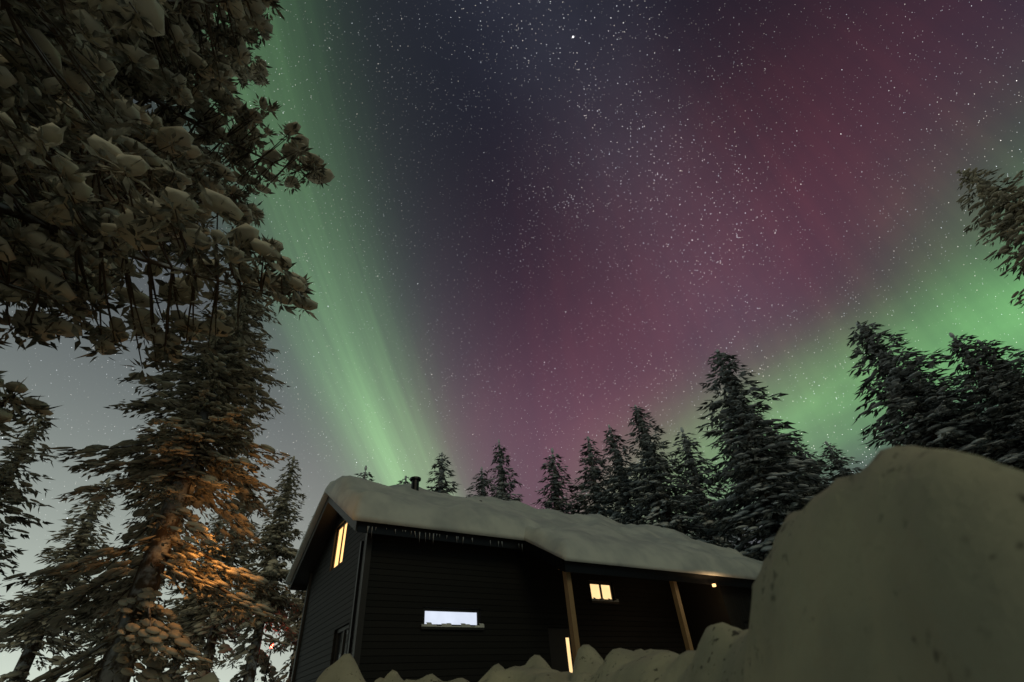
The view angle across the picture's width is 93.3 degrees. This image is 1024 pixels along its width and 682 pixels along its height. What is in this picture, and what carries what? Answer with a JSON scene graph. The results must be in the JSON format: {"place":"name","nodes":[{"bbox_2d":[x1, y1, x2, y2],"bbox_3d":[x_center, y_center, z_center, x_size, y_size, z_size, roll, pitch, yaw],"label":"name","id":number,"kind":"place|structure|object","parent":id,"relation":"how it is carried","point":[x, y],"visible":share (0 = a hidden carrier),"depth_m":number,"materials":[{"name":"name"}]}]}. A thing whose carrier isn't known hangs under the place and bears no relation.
{"place":"outdoors","nodes":[
{"label":"outdoors","id":0,"kind":"place"},
{"bbox_2d":[0,0,1023,681],"label":"sky","id":1,"kind":"structure","parent":0,"point":[538,223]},
{"bbox_3d":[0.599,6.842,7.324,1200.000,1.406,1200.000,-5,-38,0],"label":"snowy ground","id":2,"kind":"structure","parent":0,"visible":0},
{"bbox_2d":[0,412,58,624],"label":"spruce tree","id":3,"kind":"object","parent":2,"relation":"on","point":[9,470],"visible":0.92,"depth_m":13.99,"materials":[{"name":"green plant"}]},
{"bbox_2d":[0,477,117,681],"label":"spruce tree","id":4,"kind":"object","parent":2,"relation":"on","point":[43,597],"visible":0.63,"depth_m":20.34,"materials":[{"name":"green plant"}]},
{"bbox_2d":[52,517,169,681],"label":"spruce tree","id":5,"kind":"object","parent":2,"relation":"on","point":[94,641],"visible":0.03,"depth_m":24.67,"materials":[{"name":"green plant"}]},
{"bbox_2d":[0,267,290,681],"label":"spruce tree","id":6,"kind":"object","parent":2,"relation":"on","point":[175,472],"visible":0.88,"depth_m":10.61,"materials":[{"name":"green plant"}]},
{"bbox_2d":[0,0,334,437],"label":"pine tree","id":7,"kind":"object","parent":2,"relation":"on","point":[103,177],"visible":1,"depth_m":6.99,"materials":[{"name":"green plant"}]},
{"bbox_2d":[153,509,230,681],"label":"spruce tree","id":8,"kind":"object","parent":2,"relation":"on","point":[200,642],"visible":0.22,"depth_m":30.16,"materials":[{"name":"green plant"}]},
{"bbox_2d":[165,489,263,681],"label":"spruce tree","id":9,"kind":"object","parent":2,"relation":"on","point":[213,633],"visible":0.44,"depth_m":25.32,"materials":[{"name":"green plant"}]},
{"bbox_2d":[209,456,306,681],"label":"spruce tree","id":10,"kind":"object","parent":2,"relation":"on","point":[272,571],"visible":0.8,"depth_m":23.75,"materials":[{"name":"green plant"}]},
{"bbox_2d":[264,644,273,681],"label":"red marker post","id":11,"kind":"object","parent":2,"relation":"on","point":[268,663],"visible":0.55,"depth_m":23.11,"materials":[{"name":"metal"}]},
{"bbox_2d":[265,516,312,681],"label":"spruce tree","id":12,"kind":"object","parent":2,"relation":"on","point":[295,617],"visible":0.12,"depth_m":28.64,"materials":[{"name":"green plant"}]},
{"bbox_2d":[286,465,373,678],"bbox_3d":[-9.193,14.055,27.198,5.058,14.872,5.735,27,-49,-33],"label":"spruce tree","id":13,"kind":"object","parent":2,"relation":"on","point":[364,477],"visible":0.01,"depth_m":31.19,"materials":[{"name":"green plant"}]},
{"bbox_2d":[397,476,410,483],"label":"spruce tree","id":14,"kind":"object","parent":2,"relation":"on","point":[405,481],"visible":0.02,"depth_m":37.82,"materials":[{"name":"green plant"}]},
{"bbox_2d":[426,452,459,493],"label":"spruce tree","id":15,"kind":"object","parent":2,"relation":"on","point":[441,479],"visible":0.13,"depth_m":34.00,"materials":[{"name":"green plant"}]},
{"bbox_2d":[466,467,497,496],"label":"spruce tree","id":16,"kind":"object","parent":2,"relation":"on","point":[481,483],"visible":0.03,"depth_m":40.44,"materials":[{"name":"green plant"}]},
{"bbox_2d":[485,439,524,501],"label":"spruce tree","id":17,"kind":"object","parent":2,"relation":"on","point":[501,485],"visible":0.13,"depth_m":34.52,"materials":[{"name":"green plant"}]},
{"bbox_2d":[290,476,754,681],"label":"cabin","id":18,"kind":"object","parent":2,"relation":"on","point":[377,598],"visible":0.73,"depth_m":13.66,"materials":[{"name":"brown wood"}]},
{"bbox_2d":[367,526,618,627],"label":"icicles","id":19,"kind":"object","parent":18,"relation":"attached to","point":[428,624],"visible":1,"depth_m":12.81,"materials":[{"name":"ice"}]},
{"bbox_2d":[285,475,762,583],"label":"roof snow","id":20,"kind":"structure","parent":18,"relation":"on","point":[594,538],"depth_m":14.61,"materials":[{"name":"white snow"}]},
{"bbox_2d":[530,448,580,514],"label":"spruce tree","id":21,"kind":"object","parent":2,"relation":"on","point":[555,501],"visible":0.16,"depth_m":35.27,"materials":[{"name":"green plant"}]},
{"bbox_2d":[565,436,623,517],"bbox_3d":[6.024,14.875,32.541,6.759,17.887,7.000,-19,-40,17],"label":"spruce tree","id":22,"kind":"object","parent":2,"relation":"on","point":[593,474],"visible":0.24,"depth_m":34.87,"materials":[{"name":"green plant"}]},
{"bbox_2d":[195,445,1023,681],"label":"snow bank","id":23,"kind":"structure","parent":2,"relation":"on","point":[899,564],"depth_m":0.96,"materials":[{"name":"white snow"}]},
{"bbox_2d":[597,425,656,524],"bbox_3d":[8.199,12.954,30.343,7.050,17.780,6.893,25,-49,-33],"label":"spruce tree","id":24,"kind":"object","parent":2,"relation":"on","point":[620,482],"visible":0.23,"depth_m":32.91,"materials":[{"name":"green plant"}]},
{"bbox_2d":[623,405,735,548],"bbox_3d":[9.620,11.274,28.177,7.559,18.211,8.276,-14,-39,11],"label":"spruce tree","id":25,"kind":"object","parent":2,"relation":"on","point":[655,493],"visible":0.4,"depth_m":29.67,"materials":[{"name":"green plant"}]},
{"bbox_2d":[668,427,751,549],"bbox_3d":[14.889,14.996,34.533,8.817,19.882,8.578,17,-41,-25],"label":"spruce tree","id":26,"kind":"object","parent":2,"relation":"on","point":[692,465],"visible":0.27,"depth_m":37.55,"materials":[{"name":"green plant"}]},
{"bbox_2d":[692,349,844,560],"bbox_3d":[13.637,8.031,25.096,10.784,19.075,9.596,18,-41,-27],"label":"spruce tree","id":27,"kind":"object","parent":2,"relation":"on","point":[774,489],"visible":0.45,"depth_m":25.86,"materials":[{"name":"green plant"}]},
{"bbox_2d":[745,405,795,545],"bbox_3d":[18.013,12.369,31.506,9.005,19.021,7.694,-3,-38,-2],"label":"spruce tree","id":28,"kind":"object","parent":2,"relation":"on","point":[758,413],"visible":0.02,"depth_m":34.74,"materials":[{"name":"green plant"}]},
{"bbox_2d":[777,431,828,498],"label":"spruce tree","id":29,"kind":"object","parent":2,"relation":"on","point":[807,491],"visible":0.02,"depth_m":28.06,"materials":[{"name":"green plant"}]},
{"bbox_2d":[793,441,835,490],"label":"spruce tree","id":30,"kind":"object","parent":2,"relation":"on","point":[801,454],"visible":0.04,"depth_m":30.67,"materials":[{"name":"green plant"}]},
{"bbox_2d":[820,441,862,484],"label":"spruce tree","id":31,"kind":"object","parent":2,"relation":"on","point":[841,461],"visible":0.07,"depth_m":31.54,"materials":[{"name":"green plant"}]},
{"bbox_2d":[846,320,1023,470],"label":"spruce tree","id":32,"kind":"object","parent":2,"relation":"on","point":[900,391],"visible":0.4,"depth_m":17.49,"materials":[{"name":"green plant"}]},
{"bbox_2d":[901,372,988,446],"bbox_3d":[20.993,6.916,21.124,7.965,14.106,7.424,-21,-41,21],"label":"spruce tree","id":33,"kind":"object","parent":2,"relation":"on","point":[923,381],"visible":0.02,"depth_m":24.05,"materials":[{"name":"green plant"}]},
{"bbox_2d":[942,332,1023,470],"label":"spruce tree","id":34,"kind":"object","parent":2,"relation":"on","point":[993,384],"visible":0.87,"depth_m":15.58,"materials":[{"name":"green plant"}]},
{"bbox_2d":[956,167,1023,308],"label":"spruce tree","id":35,"kind":"object","parent":2,"relation":"on","point":[1008,229],"visible":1,"depth_m":12.55,"materials":[{"name":"green plant"}]},
{"bbox_2d":[972,339,1023,463],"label":"spruce tree","id":36,"kind":"object","parent":2,"relation":"on","point":[993,357],"visible":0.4,"depth_m":16.14,"materials":[{"name":"green plant"}]}
]}

